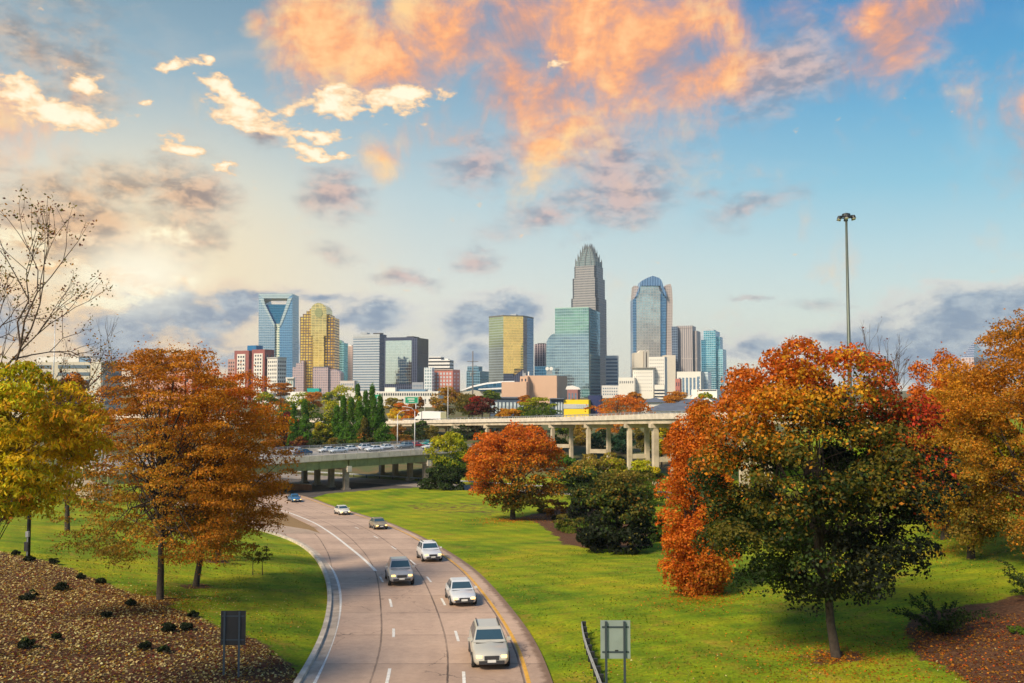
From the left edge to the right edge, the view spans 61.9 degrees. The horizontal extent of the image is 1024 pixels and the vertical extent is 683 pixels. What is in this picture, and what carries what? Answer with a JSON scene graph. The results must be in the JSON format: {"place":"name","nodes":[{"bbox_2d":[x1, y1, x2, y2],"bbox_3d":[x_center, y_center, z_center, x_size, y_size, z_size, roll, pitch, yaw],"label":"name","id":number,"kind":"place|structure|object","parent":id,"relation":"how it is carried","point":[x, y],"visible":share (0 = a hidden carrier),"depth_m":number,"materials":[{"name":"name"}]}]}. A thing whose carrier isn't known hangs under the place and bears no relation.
{"place":"outdoors","nodes":[
{"label":"outdoors","id":0,"kind":"place"},
{"bbox_2d":[249,477,434,496],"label":"paved ground","id":1,"kind":"structure","parent":0,"point":[319,490],"depth_m":194.00,"materials":[{"name":"concrete"}]},
{"bbox_2d":[94,455,668,498],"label":"second carriageway","id":2,"kind":"structure","parent":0,"point":[378,481],"depth_m":208.45,"materials":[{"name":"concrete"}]},
{"bbox_2d":[0,391,1023,682],"bbox_3d":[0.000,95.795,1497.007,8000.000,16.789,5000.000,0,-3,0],"label":"ground","id":3,"kind":"structure","parent":0,"point":[438,515],"depth_m":54.71,"materials":[{"name":"green plant"}]},
{"bbox_2d":[24,448,31,555],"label":"trunk","id":4,"kind":"object","parent":3,"relation":"on","point":[27,546],"visible":0.51,"depth_m":66.23,"materials":[{"name":"wood"}]},
{"bbox_2d":[0,356,117,527],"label":"tree","id":5,"kind":"object","parent":3,"relation":"on","point":[28,476],"visible":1,"depth_m":32.34,"materials":[{"name":"yellow plant"}]},
{"bbox_2d":[13,357,121,418],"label":"office building","id":6,"kind":"structure","parent":3,"relation":"on","point":[79,364],"depth_m":423.26,"materials":[{"name":"beige stone"}]},
{"bbox_2d":[0,184,141,443],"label":"bare tree","id":7,"kind":"object","parent":3,"relation":"on","point":[4,288],"visible":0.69,"depth_m":38.23,"materials":[{"name":"brown plant"}]},
{"bbox_2d":[47,372,101,530],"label":"tree","id":8,"kind":"object","parent":3,"relation":"on","point":[82,383],"visible":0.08,"depth_m":91.29,"materials":[{"name":"yellow plant"}]},
{"bbox_2d":[0,295,178,522],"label":"bare tree","id":9,"kind":"object","parent":3,"relation":"on","point":[88,382],"visible":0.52,"depth_m":43.30,"materials":[{"name":"brown plant"}]},
{"bbox_2d":[0,551,298,682],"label":"leaf litter","id":10,"kind":"object","parent":3,"relation":"on","point":[70,626],"visible":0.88,"depth_m":45.06,"materials":[{"name":"brown plant"}]},
{"bbox_2d":[42,335,261,600],"bbox_3d":[-22.997,8.390,56.041,13.395,17.605,13.629,0,-3,0],"label":"tree","id":11,"kind":"object","parent":3,"relation":"on","point":[161,504],"visible":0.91,"depth_m":54.50,"materials":[{"name":"orange plant"}]},
{"bbox_2d":[4,573,305,632],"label":"fallen leaves","id":12,"kind":"object","parent":3,"relation":"on","point":[155,600],"visible":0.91,"depth_m":55.42,"materials":[{"name":"orange plant"}]},
{"bbox_2d":[1,563,319,682],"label":"fallen leaves","id":13,"kind":"object","parent":3,"relation":"on","point":[140,617],"visible":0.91,"depth_m":48.32,"materials":[{"name":"brown plant"}]},
{"bbox_2d":[137,356,201,410],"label":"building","id":14,"kind":"structure","parent":3,"relation":"on","point":[178,383],"depth_m":522.09,"materials":[{"name":"beige glass"}]},
{"bbox_2d":[127,359,303,586],"bbox_3d":[-21.272,9.604,61.865,11.863,16.879,11.479,-1,-3,21],"label":"tree","id":15,"kind":"object","parent":3,"relation":"on","point":[253,418],"visible":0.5,"depth_m":60.89,"materials":[{"name":"orange plant"}]},
{"bbox_2d":[139,495,317,532],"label":"exit ramp","id":16,"kind":"structure","parent":3,"relation":"on","point":[287,529],"depth_m":114.34,"materials":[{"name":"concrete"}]},
{"bbox_2d":[220,611,245,676],"bbox_3d":[-13.284,14.509,40.582,1.190,3.339,0.104,0,-3,0],"label":"road sign","id":17,"kind":"object","parent":3,"relation":"on","point":[233,627],"visible":0.86,"depth_m":40.65,"materials":[{"name":"grey metal"}]},
{"bbox_2d":[140,497,331,682],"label":"kerb","id":18,"kind":"structure","parent":3,"relation":"on","point":[300,677],"depth_m":54.20,"materials":[{"name":"concrete"}]},
{"bbox_2d":[228,345,286,399],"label":"apartment building","id":19,"kind":"structure","parent":3,"relation":"on","point":[266,362],"depth_m":967.36,"materials":[{"name":"concrete"}]},
{"bbox_2d":[259,294,298,377],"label":"tower","id":20,"kind":"structure","parent":3,"relation":"on","point":[279,329],"depth_m":1454.46,"materials":[{"name":"blue glass"}]},
{"bbox_2d":[62,440,499,501],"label":"overpass","id":21,"kind":"object","parent":3,"relation":"on","point":[316,461],"visible":0.4,"depth_m":192.38,"materials":[{"name":"concrete"}]},
{"bbox_2d":[268,382,295,402],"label":"tree","id":22,"kind":"object","parent":3,"relation":"on","point":[283,387],"visible":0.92,"depth_m":466.82,"materials":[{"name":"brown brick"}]},
{"bbox_2d":[286,402,298,445],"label":"conifer","id":23,"kind":"object","parent":3,"relation":"on","point":[293,431],"visible":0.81,"depth_m":252.72,"materials":[{"name":"green plant"}]},
{"bbox_2d":[275,391,322,435],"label":"tree","id":24,"kind":"object","parent":3,"relation":"on","point":[311,408],"visible":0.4,"depth_m":277.56,"materials":[{"name":"green plant"}]},
{"bbox_2d":[261,528,339,682],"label":"gutter","id":25,"kind":"object","parent":3,"relation":"on","point":[314,669],"visible":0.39,"depth_m":51.57,"materials":[{"name":"concrete"}]},
{"bbox_2d":[297,396,312,443],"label":"conifer","id":26,"kind":"object","parent":3,"relation":"on","point":[303,426],"visible":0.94,"depth_m":252.97,"materials":[{"name":"green plant"}]},
{"bbox_2d":[292,303,343,393],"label":"tower","id":27,"kind":"structure","parent":3,"relation":"on","point":[317,366],"depth_m":1378.96,"materials":[{"name":"gold metal"}]},
{"bbox_2d":[312,421,334,441],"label":"tree","id":28,"kind":"object","parent":3,"relation":"on","point":[320,431],"visible":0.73,"depth_m":259.23,"materials":[{"name":"green plant"}]},
{"bbox_2d":[249,489,413,532],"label":"road","id":29,"kind":"structure","parent":3,"relation":"on","point":[325,517],"depth_m":133.99,"materials":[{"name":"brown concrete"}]},
{"bbox_2d":[335,395,347,439],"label":"conifer","id":30,"kind":"object","parent":3,"relation":"on","point":[340,429],"visible":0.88,"depth_m":256.63,"materials":[{"name":"green plant"}]},
{"bbox_2d":[320,384,363,426],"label":"tree","id":31,"kind":"object","parent":3,"relation":"on","point":[327,403],"visible":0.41,"depth_m":279.68,"materials":[{"name":"green plant"}]},
{"bbox_2d":[337,340,347,394],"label":"tower","id":32,"kind":"structure","parent":3,"relation":"on","point":[343,357],"depth_m":1503.81,"materials":[{"name":"blue glass"}]},
{"bbox_2d":[352,400,366,442],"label":"conifer","id":33,"kind":"object","parent":3,"relation":"on","point":[360,412],"visible":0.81,"depth_m":247.96,"materials":[{"name":"green plant"}]},
{"bbox_2d":[356,417,371,443],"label":"conifer","id":34,"kind":"object","parent":3,"relation":"on","point":[364,431],"visible":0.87,"depth_m":246.67,"materials":[{"name":"brown plant"}]},
{"bbox_2d":[353,333,386,390],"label":"tower","id":35,"kind":"structure","parent":3,"relation":"on","point":[368,357],"depth_m":1306.89,"materials":[{"name":"silver metal"}]},
{"bbox_2d":[367,395,380,444],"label":"conifer","id":36,"kind":"object","parent":3,"relation":"on","point":[374,419],"visible":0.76,"depth_m":248.28,"materials":[{"name":"green plant"}]},
{"bbox_2d":[372,422,395,444],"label":"conifer","id":37,"kind":"object","parent":3,"relation":"on","point":[384,430],"visible":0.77,"depth_m":245.51,"materials":[{"name":"green plant"}]},
{"bbox_2d":[339,388,444,406],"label":"building","id":38,"kind":"structure","parent":3,"relation":"on","point":[402,394],"depth_m":622.05,"materials":[{"name":"white concrete"}]},
{"bbox_2d":[386,403,418,420],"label":"tree","id":39,"kind":"object","parent":3,"relation":"on","point":[408,414],"visible":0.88,"depth_m":341.01,"materials":[{"name":"orange plant"}]},
{"bbox_2d":[384,336,428,390],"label":"tower","id":40,"kind":"structure","parent":3,"relation":"on","point":[406,362],"depth_m":1185.86,"materials":[{"name":"grey glass"}]},
{"bbox_2d":[279,533,552,682],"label":"highway","id":41,"kind":"structure","parent":3,"relation":"on","point":[423,645],"depth_m":53.14,"materials":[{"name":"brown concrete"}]},
{"bbox_2d":[313,565,341,682],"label":"white edge line","id":42,"kind":"object","parent":41,"relation":"on","point":[320,670],"visible":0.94,"depth_m":54.24,"materials":[{"name":"paint"}]},
{"bbox_2d":[385,556,414,584],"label":"car","id":43,"kind":"object","parent":41,"relation":"on","point":[398,568],"visible":1,"depth_m":66.72,"materials":[{"name":"paint"}]},
{"bbox_2d":[284,492,530,682],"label":"yellow edge line","id":44,"kind":"object","parent":41,"relation":"on","point":[513,639],"visible":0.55,"depth_m":52.83,"materials":[{"name":"paint"}]},
{"bbox_2d":[416,539,441,561],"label":"car","id":45,"kind":"object","parent":41,"relation":"on","point":[428,549],"visible":1,"depth_m":81.12,"materials":[{"name":"paint"}]},
{"bbox_2d":[445,577,476,604],"bbox_3d":[-3.614,17.405,59.793,2.140,1.445,4.735,1,-6,-10],"label":"car","id":46,"kind":"object","parent":41,"relation":"on","point":[459,590],"visible":1,"depth_m":58.77,"materials":[{"name":"paint"}]},
{"bbox_2d":[468,617,510,666],"bbox_3d":[-1.243,15.689,44.716,2.220,1.730,4.835,0,-6,-6],"label":"car","id":47,"kind":"object","parent":41,"relation":"on","point":[487,643],"visible":1,"depth_m":43.77,"materials":[{"name":"paint"}]},
{"bbox_2d":[428,357,453,368],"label":"office building","id":48,"kind":"structure","parent":3,"relation":"on","point":[437,362],"depth_m":1024.30,"materials":[{"name":"white concrete"}]},
{"bbox_2d":[416,459,467,490],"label":"shrub","id":49,"kind":"object","parent":3,"relation":"on","point":[442,476],"visible":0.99,"depth_m":185.28,"materials":[{"name":"green plant"}]},
{"bbox_2d":[424,368,459,398],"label":"apartment building","id":50,"kind":"structure","parent":3,"relation":"on","point":[434,379],"depth_m":941.87,"materials":[{"name":"brick"}]},
{"bbox_2d":[429,385,462,428],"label":"tree","id":51,"kind":"object","parent":3,"relation":"on","point":[449,398],"visible":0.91,"depth_m":342.85,"materials":[{"name":"brown plant"}]},
{"bbox_2d":[422,431,472,489],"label":"tree","id":52,"kind":"object","parent":3,"relation":"on","point":[448,437],"visible":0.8,"depth_m":189.22,"materials":[{"name":"green plant"}]},
{"bbox_2d":[452,423,484,439],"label":"tree","id":53,"kind":"object","parent":3,"relation":"on","point":[463,431],"visible":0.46,"depth_m":289.15,"materials":[{"name":"green plant"}]},
{"bbox_2d":[454,393,486,429],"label":"tree","id":54,"kind":"object","parent":3,"relation":"on","point":[462,403],"visible":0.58,"depth_m":337.19,"materials":[{"name":"green plant"}]},
{"bbox_2d":[12,404,934,496],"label":"viaduct","id":55,"kind":"object","parent":3,"relation":"on","point":[648,421],"visible":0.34,"depth_m":219.81,"materials":[{"name":"concrete"}]},
{"bbox_2d":[415,411,445,419],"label":"lorry","id":56,"kind":"object","parent":55,"relation":"on","point":[426,415],"visible":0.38,"depth_m":309.22,"materials":[{"name":"white paint"}]},
{"bbox_2d":[466,366,488,390],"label":"office building","id":57,"kind":"structure","parent":3,"relation":"on","point":[480,376],"depth_m":1255.41,"materials":[{"name":"blue glass"}]},
{"bbox_2d":[464,395,498,427],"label":"tree","id":58,"kind":"object","parent":3,"relation":"on","point":[479,406],"visible":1,"depth_m":327.18,"materials":[{"name":"red plant"}]},
{"bbox_2d":[462,381,513,396],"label":"arena","id":59,"kind":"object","parent":3,"relation":"on","point":[480,389],"visible":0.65,"depth_m":873.01,"materials":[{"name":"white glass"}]},
{"bbox_2d":[490,397,529,416],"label":"building","id":60,"kind":"structure","parent":3,"relation":"on","point":[507,402],"depth_m":450.49,"materials":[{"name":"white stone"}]},
{"bbox_2d":[489,314,533,381],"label":"tower","id":61,"kind":"structure","parent":3,"relation":"on","point":[511,347],"depth_m":1288.38,"materials":[{"name":"gold glass"}]},
{"bbox_2d":[462,420,567,519],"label":"tree","id":62,"kind":"object","parent":3,"relation":"on","point":[505,457],"visible":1,"depth_m":123.73,"materials":[{"name":"orange plant"}]},
{"bbox_2d":[502,372,566,403],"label":"building","id":63,"kind":"structure","parent":3,"relation":"on","point":[544,386],"depth_m":760.64,"materials":[{"name":"beige paint"}]},
{"bbox_2d":[516,397,561,416],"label":"tree","id":64,"kind":"object","parent":3,"relation":"on","point":[545,411],"visible":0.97,"depth_m":321.83,"materials":[{"name":"green plant"}]},
{"bbox_2d":[534,343,545,365],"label":"tower","id":65,"kind":"structure","parent":3,"relation":"on","point":[539,354],"depth_m":1404.42,"materials":[{"name":"grey glass"}]},
{"bbox_2d":[543,498,568,515],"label":"shrub","id":66,"kind":"object","parent":3,"relation":"on","point":[549,511],"visible":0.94,"depth_m":131.87,"materials":[{"name":"green plant"}]},
{"bbox_2d":[552,513,590,533],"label":"shrub","id":67,"kind":"object","parent":3,"relation":"on","point":[570,526],"visible":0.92,"depth_m":108.00,"materials":[{"name":"green plant"}]},
{"bbox_2d":[546,307,599,397],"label":"tower","id":68,"kind":"structure","parent":3,"relation":"on","point":[573,348],"depth_m":1210.89,"materials":[{"name":"green glass"}]},
{"bbox_2d":[549,395,602,416],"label":"building","id":69,"kind":"structure","parent":3,"relation":"on","point":[570,407],"depth_m":431.74,"materials":[{"name":"yellow stone"}]},
{"bbox_2d":[552,465,599,497],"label":"shrub","id":70,"kind":"object","parent":3,"relation":"on","point":[573,473],"visible":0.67,"depth_m":163.00,"materials":[{"name":"green plant"}]},
{"bbox_2d":[573,424,592,445],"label":"tree","id":71,"kind":"object","parent":3,"relation":"on","point":[578,439],"visible":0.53,"depth_m":265.00,"materials":[{"name":"yellow plant"}]},
{"bbox_2d":[564,476,607,522],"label":"shrub","id":72,"kind":"object","parent":3,"relation":"on","point":[577,504],"visible":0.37,"depth_m":117.86,"materials":[{"name":"green plant"}]},
{"bbox_2d":[571,243,606,394],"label":"tower","id":73,"kind":"structure","parent":3,"relation":"on","point":[588,286],"depth_m":1466.43,"materials":[{"name":"grey stone"}]},
{"bbox_2d":[581,621,604,682],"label":"guardrail","id":74,"kind":"object","parent":3,"relation":"on","point":[594,666],"visible":0.98,"depth_m":42.35,"materials":[{"name":"metal"}]},
{"bbox_2d":[572,452,627,482],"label":"shrub","id":75,"kind":"object","parent":3,"relation":"on","point":[616,465],"visible":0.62,"depth_m":175.84,"materials":[{"name":"green plant"}]},
{"bbox_2d":[591,428,615,448],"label":"tree","id":76,"kind":"object","parent":3,"relation":"on","point":[597,439],"visible":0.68,"depth_m":252.30,"materials":[{"name":"green plant"}]},
{"bbox_2d":[605,356,618,385],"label":"office building","id":77,"kind":"structure","parent":3,"relation":"on","point":[612,369],"depth_m":1302.05,"materials":[{"name":"blue glass"}]},
{"bbox_2d":[575,474,654,555],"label":"shrub","id":78,"kind":"object","parent":3,"relation":"on","point":[614,495],"visible":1,"depth_m":84.12,"materials":[{"name":"green plant"}]},
{"bbox_2d":[600,620,629,682],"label":"road sign","id":79,"kind":"object","parent":3,"relation":"on","point":[615,638],"visible":1,"depth_m":32.47,"materials":[{"name":"metal"}]},
{"bbox_2d":[585,394,655,427],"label":"tree","id":80,"kind":"object","parent":3,"relation":"on","point":[635,404],"visible":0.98,"depth_m":296.04,"materials":[{"name":"orange plant"}]},
{"bbox_2d":[611,425,637,453],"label":"tree","id":81,"kind":"object","parent":3,"relation":"on","point":[619,444],"visible":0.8,"depth_m":249.84,"materials":[{"name":"green plant"}]},
{"bbox_2d":[591,469,665,505],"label":"hedge","id":82,"kind":"object","parent":3,"relation":"on","point":[641,486],"visible":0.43,"depth_m":146.71,"materials":[{"name":"green plant"}]},
{"bbox_2d":[618,357,666,398],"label":"hotel","id":83,"kind":"structure","parent":3,"relation":"on","point":[650,382],"depth_m":1102.01,"materials":[{"name":"white concrete"}]},
{"bbox_2d":[634,428,651,457],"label":"tree","id":84,"kind":"object","parent":3,"relation":"on","point":[640,438],"visible":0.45,"depth_m":243.69,"materials":[{"name":"green plant"}]},
{"bbox_2d":[630,458,664,482],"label":"shrub","id":85,"kind":"object","parent":3,"relation":"on","point":[640,465],"visible":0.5,"depth_m":169.25,"materials":[{"name":"yellow plant"}]},
{"bbox_2d":[634,507,667,542],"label":"shrub","id":86,"kind":"object","parent":3,"relation":"on","point":[652,536],"visible":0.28,"depth_m":94.48,"materials":[{"name":"green plant"}]},
{"bbox_2d":[630,276,675,394],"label":"tower","id":87,"kind":"structure","parent":3,"relation":"on","point":[651,312],"depth_m":1354.99,"materials":[{"name":"glass"}]},
{"bbox_2d":[649,403,688,413],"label":"house","id":88,"kind":"structure","parent":3,"relation":"on","point":[673,407],"depth_m":331.88,"materials":[{"name":"white paint"}]},
{"bbox_2d":[663,391,687,402],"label":"tree","id":89,"kind":"object","parent":3,"relation":"on","point":[670,398],"visible":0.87,"depth_m":416.79,"materials":[{"name":"orange plant"}]},
{"bbox_2d":[672,326,700,378],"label":"tower","id":90,"kind":"structure","parent":3,"relation":"on","point":[686,345],"depth_m":1355.79,"materials":[{"name":"grey stone"}]},
{"bbox_2d":[570,585,803,619],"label":"fallen leaves","id":91,"kind":"object","parent":3,"relation":"on","point":[697,596],"visible":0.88,"depth_m":55.53,"materials":[{"name":"orange plant"}]},
{"bbox_2d":[677,372,710,398],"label":"office building","id":92,"kind":"structure","parent":3,"relation":"on","point":[696,380],"depth_m":1004.77,"materials":[{"name":"white concrete"}]},
{"bbox_2d":[653,390,742,599],"bbox_3d":[12.617,10.326,57.867,5.517,14.144,6.160,-2,-4,37],"label":"tree","id":93,"kind":"object","parent":3,"relation":"on","point":[691,575],"visible":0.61,"depth_m":56.94,"materials":[{"name":"orange plant"}]},
{"bbox_2d":[691,389,724,400],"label":"building","id":94,"kind":"structure","parent":3,"relation":"on","point":[715,393],"depth_m":825.20,"materials":[{"name":"white paint"}]},
{"bbox_2d":[701,330,726,388],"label":"tower","id":95,"kind":"structure","parent":3,"relation":"on","point":[713,356],"depth_m":1305.67,"materials":[{"name":"blue glass"}]},
{"bbox_2d":[575,603,1023,682],"bbox_3d":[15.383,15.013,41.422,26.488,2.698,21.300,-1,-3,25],"label":"fallen leaves","id":96,"kind":"object","parent":3,"relation":"on","point":[842,659],"visible":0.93,"depth_m":41.03,"materials":[{"name":"orange plant"}]},
{"bbox_2d":[684,335,970,658],"bbox_3d":[14.915,7.660,41.477,13.066,15.968,12.507,0,-3,0],"label":"tree","id":97,"kind":"object","parent":3,"relation":"on","point":[871,476],"visible":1,"depth_m":39.39,"materials":[{"name":"green plant"}]},
{"bbox_2d":[836,213,855,451],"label":"mast light","id":98,"kind":"object","parent":3,"relation":"on","point":[845,216],"visible":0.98,"depth_m":118.41,"materials":[{"name":"paint"}]},
{"bbox_2d":[849,320,916,525],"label":"bare tree","id":99,"kind":"object","parent":3,"relation":"on","point":[897,368],"visible":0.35,"depth_m":80.94,"materials":[{"name":"brown plant"}]},
{"bbox_2d":[894,341,981,539],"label":"tree","id":100,"kind":"object","parent":3,"relation":"on","point":[914,369],"visible":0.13,"depth_m":71.07,"materials":[{"name":"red plant"}]},
{"bbox_2d":[885,591,999,633],"bbox_3d":[21.947,14.037,43.659,4.204,1.864,4.262,2,-4,-31],"label":"arching shrub","id":101,"kind":"object","parent":3,"relation":"on","point":[948,624],"visible":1,"depth_m":43.53,"materials":[{"name":"green plant"}]},
{"bbox_2d":[902,611,1023,682],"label":"bark litter","id":102,"kind":"object","parent":3,"relation":"on","point":[982,668],"visible":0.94,"depth_m":40.47,"materials":[{"name":"brown plant"}]},
{"bbox_2d":[908,378,1023,559],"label":"tree","id":103,"kind":"object","parent":3,"relation":"on","point":[970,533],"visible":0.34,"depth_m":60.27,"materials":[{"name":"orange plant"}]},
{"bbox_2d":[920,308,1023,560],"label":"tree","id":104,"kind":"object","parent":3,"relation":"on","point":[1000,382],"visible":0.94,"depth_m":56.31,"materials":[{"name":"orange plant"}]},
{"bbox_2d":[961,341,988,393],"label":"tower","id":105,"kind":"structure","parent":3,"relation":"on","point":[972,353],"depth_m":915.09,"materials":[{"name":"blue glass"}]},
{"bbox_2d":[995,558,1023,595],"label":"arching shrub","id":106,"kind":"object","parent":3,"relation":"on","point":[1019,579],"visible":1,"depth_m":47.92,"materials":[{"name":"green plant"}]},
{"bbox_2d":[0,0,1023,390],"label":"sky","id":107,"kind":"structure","parent":0,"point":[432,170],"materials":[{"name":"blue"}]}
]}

